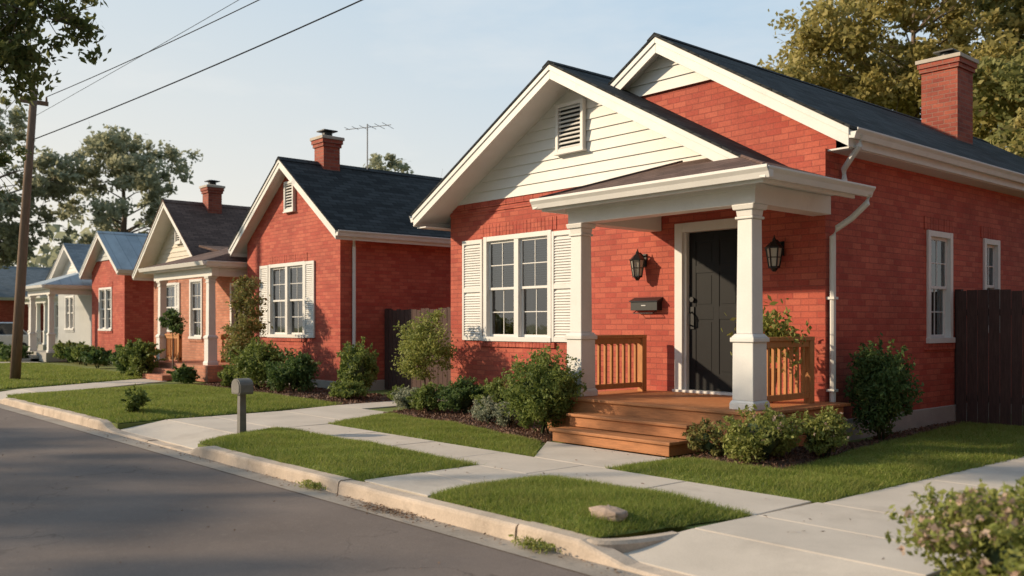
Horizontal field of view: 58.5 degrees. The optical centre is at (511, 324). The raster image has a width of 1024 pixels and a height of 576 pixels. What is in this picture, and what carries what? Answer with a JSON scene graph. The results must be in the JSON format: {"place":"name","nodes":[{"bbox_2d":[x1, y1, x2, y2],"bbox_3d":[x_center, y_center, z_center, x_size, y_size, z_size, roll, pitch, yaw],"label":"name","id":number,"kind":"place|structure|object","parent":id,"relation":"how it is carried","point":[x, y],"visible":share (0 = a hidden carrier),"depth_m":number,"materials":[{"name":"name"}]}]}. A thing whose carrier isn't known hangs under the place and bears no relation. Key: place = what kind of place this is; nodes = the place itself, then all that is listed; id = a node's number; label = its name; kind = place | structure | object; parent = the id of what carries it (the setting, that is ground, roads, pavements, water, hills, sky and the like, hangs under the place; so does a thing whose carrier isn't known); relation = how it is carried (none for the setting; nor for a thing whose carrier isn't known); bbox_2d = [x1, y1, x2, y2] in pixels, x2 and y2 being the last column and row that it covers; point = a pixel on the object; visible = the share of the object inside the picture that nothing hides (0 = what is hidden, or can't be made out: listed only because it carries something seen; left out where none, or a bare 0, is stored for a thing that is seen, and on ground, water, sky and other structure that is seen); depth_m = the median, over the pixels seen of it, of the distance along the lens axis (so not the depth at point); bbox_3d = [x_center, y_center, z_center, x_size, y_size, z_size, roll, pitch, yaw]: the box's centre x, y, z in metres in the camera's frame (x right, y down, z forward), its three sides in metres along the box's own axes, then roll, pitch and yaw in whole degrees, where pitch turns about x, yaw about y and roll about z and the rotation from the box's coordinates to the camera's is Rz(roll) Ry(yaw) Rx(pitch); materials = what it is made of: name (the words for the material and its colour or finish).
{"place":"outdoors","nodes":[
{"label":"outdoors","id":0,"kind":"place"},
{"bbox_2d":[0,267,49,296],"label":"roof shingles","id":1,"kind":"object","parent":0,"point":[8,280],"depth_m":61.73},
{"bbox_2d":[0,0,111,208],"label":"street tree","id":2,"kind":"object","parent":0,"point":[18,56],"visible":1,"depth_m":9.06,"materials":[{"name":"green plant"}]},
{"bbox_2d":[0,379,166,399],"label":"garden path","id":3,"kind":"structure","parent":0,"point":[119,383],"depth_m":20.67,"materials":[{"name":"concrete"}]},
{"bbox_2d":[120,399,438,448],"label":"driveway","id":4,"kind":"structure","parent":0,"point":[190,433],"depth_m":13.13,"materials":[{"name":"concrete"}]},
{"bbox_2d":[0,408,589,575],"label":"road","id":5,"kind":"structure","parent":0,"point":[105,507],"depth_m":6.93,"materials":[{"name":"asphalt"}]},
{"bbox_2d":[0,398,687,575],"bbox_3d":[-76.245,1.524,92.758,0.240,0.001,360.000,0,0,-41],"label":"curb","id":6,"kind":"structure","parent":5,"relation":"on","point":[574,564],"depth_m":7.46,"materials":[{"name":"concrete"}]},
{"bbox_2d":[294,478,561,554],"bbox_3d":[-0.856,1.486,7.343,0.224,0.093,3.635,0,0,-41],"label":"kerb weed","id":7,"kind":"object","parent":6,"relation":"on","point":[532,545],"visible":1,"depth_m":6.22,"materials":[{"name":"green plant"}]},
{"bbox_2d":[0,361,990,575],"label":"lawn terrain","id":8,"kind":"structure","parent":0,"point":[110,367],"depth_m":13.14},
{"bbox_2d":[25,296,57,344],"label":"porch frame","id":9,"kind":"object","parent":8,"relation":"on","point":[39,300],"visible":0.52,"depth_m":47.92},
{"bbox_2d":[0,97,100,268],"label":"deciduous tree","id":10,"kind":"object","parent":8,"relation":"on","point":[42,187],"visible":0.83,"depth_m":54.25,"materials":[{"name":"green plant"}]},
{"bbox_2d":[26,284,91,352],"bbox_3d":[-17.744,-0.220,35.854,2.198,2.540,3.642,0,0,-41],"label":"porch frame","id":11,"kind":"object","parent":8,"relation":"on","point":[50,291],"visible":0.87,"depth_m":34.68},
{"bbox_2d":[0,362,142,388],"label":"lawn","id":12,"kind":"structure","parent":8,"relation":"on","point":[34,374],"depth_m":23.69,"materials":[{"name":"green plant"}]},
{"bbox_2d":[9,86,48,379],"bbox_3d":[-11.811,-2.196,22.295,0.872,7.407,0.378,0,0,-11],"label":"utility pole","id":13,"kind":"object","parent":12,"relation":"on","point":[18,327],"visible":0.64,"depth_m":22.22,"materials":[{"name":"brown wood"}]},
{"bbox_2d":[34,0,362,139],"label":"power line","id":14,"kind":"object","parent":13,"relation":"attached to","point":[208,67],"visible":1,"depth_m":18.14,"materials":[{"name":"black metal"}]},
{"bbox_2d":[116,338,166,376],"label":"shrub","id":15,"kind":"object","parent":12,"relation":"on","point":[139,356],"visible":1,"depth_m":23.83,"materials":[{"name":"green plant"}]},
{"bbox_2d":[0,210,145,267],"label":"distant trees","id":16,"kind":"object","parent":8,"relation":"on","point":[47,260],"depth_m":67.33,"materials":[{"name":"green plant"}]},
{"bbox_2d":[50,124,202,250],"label":"deciduous tree","id":17,"kind":"object","parent":8,"relation":"on","point":[112,148],"visible":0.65,"depth_m":57.23,"materials":[{"name":"green plant"}]},
{"bbox_2d":[156,307,187,368],"bbox_3d":[-8.523,0.477,23.066,0.658,1.847,0.938,0,0,-41],"label":"ornamental tree","id":18,"kind":"object","parent":8,"relation":"on","point":[170,319],"visible":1,"depth_m":23.01,"materials":[{"name":"green plant"}]},
{"bbox_2d":[7,383,341,422],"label":"lawn","id":19,"kind":"structure","parent":8,"relation":"on","point":[173,401],"depth_m":15.62,"materials":[{"name":"green plant"}]},
{"bbox_2d":[142,359,235,381],"bbox_3d":[-8.214,1.200,24.053,2.490,0.400,4.050,0,0,-41],"label":"porch base","id":20,"kind":"object","parent":8,"relation":"on","point":[206,373],"visible":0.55,"depth_m":22.89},
{"bbox_2d":[138,260,246,364],"bbox_3d":[-8.046,-0.270,24.174,2.098,2.540,4.392,0,0,-41],"label":"porch frame","id":21,"kind":"object","parent":8,"relation":"on","point":[210,271],"visible":0.85,"depth_m":22.58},
{"bbox_2d":[145,248,246,267],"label":"porch roof","id":22,"kind":"structure","parent":21,"relation":"on","point":[222,255],"depth_m":23.25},
{"bbox_2d":[215,276,238,359],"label":"wing walls","id":23,"kind":"structure","parent":8,"relation":"on","point":[222,295],"depth_m":26.00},
{"bbox_2d":[197,381,391,404],"bbox_3d":[-4.728,1.366,19.201,1.833,0.147,7.204,0,0,-41],"label":"flower bed","id":24,"kind":"object","parent":8,"relation":"on","point":[317,393],"visible":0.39,"depth_m":17.62,"materials":[{"name":"soil"}]},
{"bbox_2d":[218,275,272,359],"bbox_3d":[-5.880,0.148,20.022,1.127,2.504,1.575,0,0,-41],"label":"ornamental tree","id":25,"kind":"object","parent":24,"relation":"on","point":[242,332],"visible":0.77,"depth_m":19.90,"materials":[{"name":"green plant"}]},
{"bbox_2d":[225,337,287,388],"bbox_3d":[-5.370,0.831,19.369,1.319,1.169,1.449,0,0,-41],"label":"shrub","id":26,"kind":"object","parent":24,"relation":"on","point":[249,361],"visible":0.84,"depth_m":19.15,"materials":[{"name":"green plant"}]},
{"bbox_2d":[264,348,321,391],"bbox_3d":[-4.433,0.942,18.476,1.205,0.948,1.289,0,0,-41],"label":"shrub","id":27,"kind":"object","parent":24,"relation":"on","point":[298,371],"visible":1,"depth_m":18.21,"materials":[{"name":"green plant"}]},
{"bbox_2d":[328,378,369,398],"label":"shrub","id":28,"kind":"object","parent":24,"relation":"on","point":[346,388],"visible":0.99,"depth_m":16.75,"materials":[{"name":"green plant"}]},
{"bbox_2d":[336,336,378,387],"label":"shrub","id":29,"kind":"object","parent":24,"relation":"on","point":[357,364],"visible":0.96,"depth_m":17.27,"materials":[{"name":"green plant"}]},
{"bbox_2d":[266,379,389,390],"bbox_3d":[-1.313,1.350,24.172,10.040,0.300,4.440,0,0,-41],"label":"foundation","id":30,"kind":"object","parent":8,"relation":"on","point":[377,384],"visible":0.04,"depth_m":19.79,"materials":[{"name":"concrete"}]},
{"bbox_2d":[247,176,450,381],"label":"walls","id":31,"kind":"structure","parent":30,"relation":"on","point":[394,276],"depth_m":20.03,"materials":[{"name":"brick"}]},
{"bbox_2d":[267,261,303,337],"bbox_3d":[-5.146,-0.556,20.993,0.155,1.712,1.760,0,0,-41],"label":"window frame","id":32,"kind":"object","parent":31,"relation":"attached to","point":[288,300],"visible":0.94,"depth_m":20.96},
{"bbox_2d":[260,260,314,337],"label":"shutters","id":33,"kind":"object","parent":32,"relation":"attached to","point":[309,299],"visible":0.91,"depth_m":20.23,"materials":[{"name":"white paint"}]},
{"bbox_2d":[275,267,301,332],"bbox_3d":[-4.876,-0.565,21.231,0.475,1.870,1.900,0,0,-41],"label":"window recess","id":34,"kind":"object","parent":31,"relation":"attached to","point":[283,316],"depth_m":21.83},
{"bbox_2d":[275,268,301,332],"bbox_3d":[-5.052,-0.552,21.075,0.085,1.555,1.560,0,0,-41],"label":"window blind","id":35,"kind":"object","parent":34,"relation":"in","point":[279,281],"depth_m":21.15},
{"bbox_2d":[228,160,450,256],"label":"roof trim","id":36,"kind":"structure","parent":31,"relation":"on","point":[266,195],"depth_m":20.59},
{"bbox_2d":[228,158,450,248],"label":"roof shingles","id":37,"kind":"object","parent":36,"relation":"on","point":[351,200],"visible":0.36,"depth_m":20.55,"materials":[{"name":"black"}]},
{"bbox_2d":[311,138,342,170],"bbox_3d":[-4.323,-3.645,21.385,0.540,1.290,0.540,0,0,-41],"label":"chimney","id":38,"kind":"object","parent":37,"relation":"on","point":[326,154],"visible":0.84,"depth_m":21.22,"materials":[{"name":"brick"}]},
{"bbox_2d":[276,156,442,180],"bbox_3d":[-1.291,-3.738,24.124,10.630,0.112,0.260,0,0,-41],"label":"roof ridge cap","id":39,"kind":"object","parent":37,"relation":"on","point":[360,168],"visible":0.3,"depth_m":22.08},
{"bbox_2d":[200,426,485,481],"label":"lawn","id":40,"kind":"structure","parent":8,"relation":"on","point":[361,460],"depth_m":9.52,"materials":[{"name":"green plant"}]},
{"bbox_2d":[231,378,253,433],"bbox_3d":[-3.425,1.041,11.605,0.190,0.718,0.260,0,0,-41],"label":"kerbside mailbox","id":41,"kind":"object","parent":40,"relation":"on","point":[241,388],"visible":0.91,"depth_m":11.55,"materials":[{"name":"grey metal"}]},
{"bbox_2d":[363,153,442,175],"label":"deciduous tree","id":42,"kind":"object","parent":8,"relation":"on","point":[375,162],"visible":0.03,"depth_m":52.89,"materials":[{"name":"green plant"}]},
{"bbox_2d":[385,307,450,390],"bbox_3d":[-1.500,0.525,18.565,0.145,1.750,3.775,0,0,-41],"label":"wooden fence","id":43,"kind":"object","parent":8,"relation":"on","point":[392,340],"visible":0.32,"depth_m":19.36,"materials":[{"name":"brown wood"}]},
{"bbox_2d":[328,412,542,456],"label":"lawn","id":44,"kind":"structure","parent":8,"relation":"on","point":[452,432],"depth_m":11.52,"materials":[{"name":"green plant"}]},
{"bbox_2d":[383,404,552,442],"bbox_3d":[-0.403,1.365,13.638,2.706,0.139,5.232,0,0,-41],"label":"flower bed","id":45,"kind":"object","parent":8,"relation":"on","point":[467,418],"visible":0.28,"depth_m":12.74,"materials":[{"name":"soil"}]},
{"bbox_2d":[391,308,458,384],"bbox_3d":[-1.535,0.553,15.663,1.127,1.694,1.557,0,0,-41],"label":"ornamental tree","id":46,"kind":"object","parent":45,"relation":"on","point":[418,343],"visible":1,"depth_m":15.46,"materials":[{"name":"green plant"}]},
{"bbox_2d":[406,382,444,411],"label":"shrub","id":47,"kind":"object","parent":45,"relation":"on","point":[424,397],"visible":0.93,"depth_m":14.18,"materials":[{"name":"green plant"}]},
{"bbox_2d":[435,375,484,413],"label":"shrub","id":48,"kind":"object","parent":45,"relation":"on","point":[455,396],"visible":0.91,"depth_m":13.79,"materials":[{"name":"green plant"}]},
{"bbox_2d":[498,345,586,434],"bbox_3d":[0.395,0.814,11.578,1.196,1.198,1.177,0,0,-41],"label":"shrub","id":49,"kind":"object","parent":45,"relation":"on","point":[543,391],"visible":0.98,"depth_m":11.38,"materials":[{"name":"green plant"}]},
{"bbox_2d":[429,472,752,537],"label":"lawn","id":50,"kind":"structure","parent":8,"relation":"on","point":[561,502],"depth_m":6.83,"materials":[{"name":"green plant"}]},
{"bbox_2d":[549,412,700,456],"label":"porch steps","id":51,"kind":"structure","parent":8,"relation":"on","point":[644,443],"depth_m":10.29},
{"bbox_2d":[547,389,850,447],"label":"porch deck","id":52,"kind":"structure","parent":8,"relation":"on","point":[680,406],"depth_m":10.73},
{"bbox_2d":[565,203,769,410],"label":"porch columns","id":53,"kind":"structure","parent":52,"relation":"on","point":[749,339],"depth_m":9.90,"materials":[{"name":"wood"}]},
{"bbox_2d":[542,178,854,231],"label":"porch beams","id":54,"kind":"structure","parent":53,"relation":"on","point":[644,213],"depth_m":10.53,"materials":[{"name":"wood"}]},
{"bbox_2d":[539,154,831,197],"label":"porch roof","id":55,"kind":"structure","parent":54,"relation":"on","point":[682,168],"depth_m":11.21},
{"bbox_2d":[530,164,875,209],"bbox_3d":[2.232,-1.555,11.267,2.250,0.129,3.554,0,0,-41],"label":"porch gutter","id":56,"kind":"object","parent":55,"relation":"attached to","point":[767,171],"visible":0.84,"depth_m":10.11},
{"bbox_2d":[595,335,814,402],"bbox_3d":[2.266,0.530,11.349,1.090,0.780,2.650,0,0,-41],"label":"porch railing","id":57,"kind":"object","parent":52,"relation":"on","point":[806,393],"visible":0.77,"depth_m":10.69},
{"bbox_2d":[721,294,811,402],"bbox_3d":[3.031,0.286,10.685,1.050,1.268,0.906,0,0,30],"label":"potted plant","id":58,"kind":"object","parent":52,"relation":"on","point":[773,330],"visible":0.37,"depth_m":10.51,"materials":[{"name":"green plant"}]},
{"bbox_2d":[473,400,955,440],"bbox_3d":[5.445,1.330,17.262,11.040,0.340,7.345,0,0,-41],"label":"foundation","id":59,"kind":"object","parent":8,"relation":"on","point":[918,418],"depth_m":12.44,"materials":[{"name":"concrete"}]},
{"bbox_2d":[450,80,1023,434],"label":"brick walls","id":60,"kind":"structure","parent":59,"relation":"on","point":[881,262],"depth_m":12.54,"materials":[{"name":"brick"}]},
{"bbox_2d":[462,230,570,341],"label":"window shutters","id":61,"kind":"object","parent":60,"relation":"attached to","point":[472,289],"depth_m":14.36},
{"bbox_2d":[482,230,551,341],"bbox_3d":[0.098,-0.606,15.044,0.155,1.772,1.700,0,0,-41],"label":"window frame","id":62,"kind":"object","parent":60,"relation":"attached to","point":[519,288],"visible":0.98,"depth_m":15.01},
{"bbox_2d":[492,239,546,334],"bbox_3d":[0.368,-0.615,15.282,0.475,1.930,1.840,0,0,-41],"label":"window recess","id":63,"kind":"object","parent":60,"relation":"attached to","point":[541,316],"depth_m":15.77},
{"bbox_2d":[409,65,737,227],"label":"front roof trim","id":64,"kind":"structure","parent":60,"relation":"attached to","point":[543,93],"depth_m":14.34,"materials":[{"name":"white paint"}]},
{"bbox_2d":[411,62,846,215],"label":"front roof shingles","id":65,"kind":"object","parent":64,"relation":"on","point":[693,128],"visible":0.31,"depth_m":12.51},
{"bbox_2d":[457,89,705,205],"bbox_3d":[0.994,-2.910,13.941,0.030,1.620,5.927,0,0,-41],"label":"gable siding","id":66,"kind":"object","parent":60,"relation":"attached to","point":[617,144],"visible":0.59,"depth_m":13.87,"materials":[{"name":"wood"}]},
{"bbox_2d":[554,98,586,155],"bbox_3d":[0.886,-3.010,13.973,0.090,0.780,0.630,0,0,-41],"label":"gable vent","id":67,"kind":"object","parent":66,"relation":"attached to","point":[573,148],"visible":1,"depth_m":13.94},
{"bbox_2d":[627,55,710,96],"bbox_3d":[2.180,-3.610,12.974,0.030,0.580,1.967,0,0,-41],"label":"gable siding","id":68,"kind":"object","parent":60,"relation":"attached to","point":[660,74],"visible":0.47,"depth_m":13.00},
{"bbox_2d":[672,218,737,395],"bbox_3d":[2.698,-0.230,12.137,0.220,2.300,1.280,0,0,-41],"label":"door casing","id":69,"kind":"object","parent":60,"relation":"attached to","point":[683,231],"depth_m":12.47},
{"bbox_2d":[689,229,737,391],"bbox_3d":[2.730,-0.182,12.166,0.043,2.125,0.890,0,0,-41],"label":"front door","id":70,"kind":"structure","parent":69,"relation":"attached to","point":[713,273],"depth_m":12.20,"materials":[{"name":"black paint"}]},
{"bbox_2d":[417,146,1023,230],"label":"eave soffit","id":71,"kind":"structure","parent":60,"relation":"attached to","point":[885,160],"depth_m":12.45,"materials":[{"name":"white paint"}]},
{"bbox_2d":[610,37,1023,190],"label":"roof trim","id":72,"kind":"structure","parent":60,"relation":"attached to","point":[645,58],"depth_m":11.93,"materials":[{"name":"white paint"}]},
{"bbox_2d":[608,34,1023,173],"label":"roof shingles","id":73,"kind":"object","parent":72,"relation":"on","point":[848,112],"visible":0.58,"depth_m":13.33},
{"bbox_2d":[647,32,989,142],"bbox_3d":[6.223,-4.046,16.538,11.290,0.096,0.260,0,0,-41],"label":"roof ridge cap","id":74,"kind":"object","parent":73,"relation":"on","point":[700,48],"visible":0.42,"depth_m":14.72,"materials":[{"name":"grey"}]},
{"bbox_2d":[917,56,976,143],"bbox_3d":[8.083,-3.915,16.991,0.770,1.830,0.770,0,0,-41],"label":"chimney","id":75,"kind":"object","parent":73,"relation":"on","point":[946,96],"visible":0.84,"depth_m":16.74,"materials":[{"name":"brick"}]},
{"bbox_2d":[826,134,871,401],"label":"downspouts","id":76,"kind":"object","parent":60,"relation":"attached to","point":[832,390],"visible":0.81,"depth_m":10.86,"materials":[{"name":"white paint"}]},
{"bbox_2d":[926,230,954,342],"bbox_3d":[6.020,-0.526,12.936,0.820,1.572,0.155,0,0,-41],"label":"window frame","id":77,"kind":"object","parent":60,"relation":"attached to","point":[946,287],"visible":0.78,"depth_m":13.11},
{"bbox_2d":[983,238,999,289],"bbox_3d":[7.373,-0.591,14.130,0.630,1.442,0.155,0,0,-41],"label":"window frame","id":78,"kind":"object","parent":60,"relation":"attached to","point":[994,247],"visible":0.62,"depth_m":14.24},
{"bbox_2d":[605,456,892,502],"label":"lawn","id":79,"kind":"structure","parent":8,"relation":"on","point":[812,487],"depth_m":8.04,"materials":[{"name":"green plant"}]},
{"bbox_2d":[666,441,858,470],"bbox_3d":[2.975,1.361,9.838,2.621,0.139,1.409,0,0,-41],"label":"flower bed","id":80,"kind":"object","parent":8,"relation":"on","point":[798,455],"visible":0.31,"depth_m":9.34,"materials":[{"name":"soil"}]},
{"bbox_2d":[682,418,731,456],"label":"flowering shrub","id":81,"kind":"object","parent":80,"relation":"on","point":[704,436],"visible":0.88,"depth_m":9.45,"materials":[{"name":"green plant"}]},
{"bbox_2d":[715,401,809,463],"bbox_3d":[2.498,1.094,9.200,0.885,0.644,0.951,0,0,-41],"label":"flowering shrub","id":82,"kind":"object","parent":80,"relation":"on","point":[768,432],"visible":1,"depth_m":9.07,"materials":[{"name":"green plant"}]},
{"bbox_2d":[792,405,862,458],"bbox_3d":[3.240,1.123,9.536,0.700,0.584,0.719,0,0,-41],"label":"flowering shrub","id":83,"kind":"object","parent":80,"relation":"on","point":[828,432],"visible":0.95,"depth_m":9.36,"materials":[{"name":"green plant"}]},
{"bbox_2d":[757,0,1023,140],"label":"deciduous tree","id":84,"kind":"object","parent":8,"relation":"on","point":[889,83],"visible":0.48,"depth_m":30.43,"materials":[{"name":"green plant"}]},
{"bbox_2d":[782,420,1023,486],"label":"lawn","id":85,"kind":"structure","parent":8,"relation":"on","point":[939,451],"depth_m":9.44,"materials":[{"name":"green plant"}]},
{"bbox_2d":[849,421,964,448],"bbox_3d":[5.099,1.373,11.640,0.399,0.112,3.953,0,0,44],"label":"flower bed","id":86,"kind":"object","parent":8,"relation":"on","point":[895,435],"visible":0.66,"depth_m":11.40,"materials":[{"name":"soil"}]},
{"bbox_2d":[843,332,925,440],"bbox_3d":[4.358,0.753,10.804,0.921,1.324,0.950,0,0,-41],"label":"shrub","id":87,"kind":"object","parent":86,"relation":"on","point":[881,385],"visible":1,"depth_m":10.65,"materials":[{"name":"green plant"}]},
{"bbox_2d":[952,0,1023,157],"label":"deciduous tree","id":88,"kind":"object","parent":8,"relation":"on","point":[1011,76],"visible":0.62,"depth_m":26.41,"materials":[{"name":"green plant"}]},
{"bbox_2d":[955,289,1023,425],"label":"wooden fence","id":89,"kind":"object","parent":8,"relation":"on","point":[989,355],"visible":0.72,"depth_m":12.85,"materials":[{"name":"brown wood"}]},
{"bbox_2d":[990,107,1023,156],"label":"deciduous tree","id":90,"kind":"object","parent":8,"relation":"on","point":[1018,121],"visible":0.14,"depth_m":21.58,"materials":[{"name":"green plant"}]},
{"bbox_2d":[0,0,1023,266],"label":"sky","id":91,"kind":"structure","parent":0,"point":[439,72],"materials":[{"name":"blue"}]},
{"bbox_2d":[365,441,665,497],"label":"garden path","id":92,"kind":"structure","parent":0,"point":[426,484],"depth_m":8.70,"materials":[{"name":"concrete"}]},
{"bbox_2d":[492,239,546,334],"bbox_3d":[0.192,-0.603,15.127,0.085,1.615,1.500,0,0,-41],"label":"window blind","id":93,"kind":"object","parent":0,"point":[530,269],"depth_m":15.08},
{"bbox_2d":[287,424,811,515],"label":"sidewalk","id":94,"kind":"structure","parent":0,"point":[756,503],"depth_m":8.77,"materials":[{"name":"concrete"}]},
{"bbox_2d":[623,456,1023,575],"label":"driveway","id":95,"kind":"structure","parent":0,"point":[774,544],"depth_m":5.98,"materials":[{"name":"concrete"}]},
{"label":"ground","id":96,"kind":"structure","parent":0,"visible":0},
{"bbox_2d":[587,531,678,552],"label":"curb","id":97,"kind":"structure","parent":96,"relation":"on","point":[625,544],"depth_m":6.00,"materials":[{"name":"concrete"}]},
{"bbox_3d":[2.955,1.373,4.373,1.369,0.110,1.754,0,0,-41],"label":"flower bed","id":98,"kind":"object","parent":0,"visible":0},
{"bbox_2d":[884,476,1023,575],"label":"flowering shrub","id":99,"kind":"object","parent":98,"relation":"on","point":[993,519],"visible":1,"depth_m":4.44,"materials":[{"name":"green plant"}]},
{"bbox_3d":[-7.166,1.350,30.810,8.040,0.300,4.740,0,0,-41],"label":"foundation","id":100,"kind":"object","parent":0,"visible":0},
{"bbox_2d":[154,278,205,360],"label":"walls","id":101,"kind":"structure","parent":100,"relation":"on","point":[192,349],"depth_m":27.90,"materials":[{"name":"orange brick"}]},
{"bbox_2d":[132,202,218,280],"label":"roof trim","id":102,"kind":"structure","parent":101,"relation":"on","point":[163,223],"depth_m":28.92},
{"bbox_2d":[155,225,189,264],"bbox_3d":[-10.226,-2.715,28.179,0.030,1.830,4.600,0,0,-41],"label":"gable siding","id":103,"kind":"object","parent":102,"relation":"attached to","point":[170,251],"visible":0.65,"depth_m":28.70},
{"bbox_2d":[132,200,248,273],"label":"roof shingles","id":104,"kind":"object","parent":102,"relation":"on","point":[197,225],"visible":0.29,"depth_m":27.68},
{"bbox_2d":[188,278,202,338],"bbox_3d":[-9.422,-0.466,27.355,0.155,1.792,0.960,0,0,-41],"label":"window frame","id":105,"kind":"object","parent":101,"relation":"attached to","point":[191,309],"visible":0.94,"depth_m":27.58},
{"bbox_3d":[-11.762,1.350,36.024,8.040,0.300,3.640,0,0,-41],"label":"foundation","id":106,"kind":"object","parent":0,"visible":0},
{"bbox_2d":[92,260,153,352],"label":"walls","id":107,"kind":"structure","parent":106,"relation":"on","point":[132,309],"depth_m":32.57,"materials":[{"name":"brick"}]},
{"bbox_2d":[79,233,132,279],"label":"roof trim","id":108,"kind":"structure","parent":107,"relation":"on","point":[97,245],"depth_m":33.88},
{"bbox_2d":[79,231,146,273],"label":"roof shingles","id":109,"kind":"object","parent":108,"relation":"on","point":[123,251],"visible":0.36,"depth_m":32.82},
{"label":"foundation","id":110,"kind":"object","parent":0,"visible":0},
{"bbox_2d":[58,294,87,343],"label":"walls","id":111,"kind":"structure","parent":110,"relation":"on","point":[78,333],"depth_m":37.82,"materials":[{"name":"grey"}]},
{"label":"foundation","id":112,"kind":"object","parent":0,"visible":0},
{"bbox_2d":[0,300,43,342],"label":"walls","id":113,"kind":"structure","parent":112,"relation":"on","point":[6,310],"depth_m":59.39,"materials":[{"name":"red paint"}]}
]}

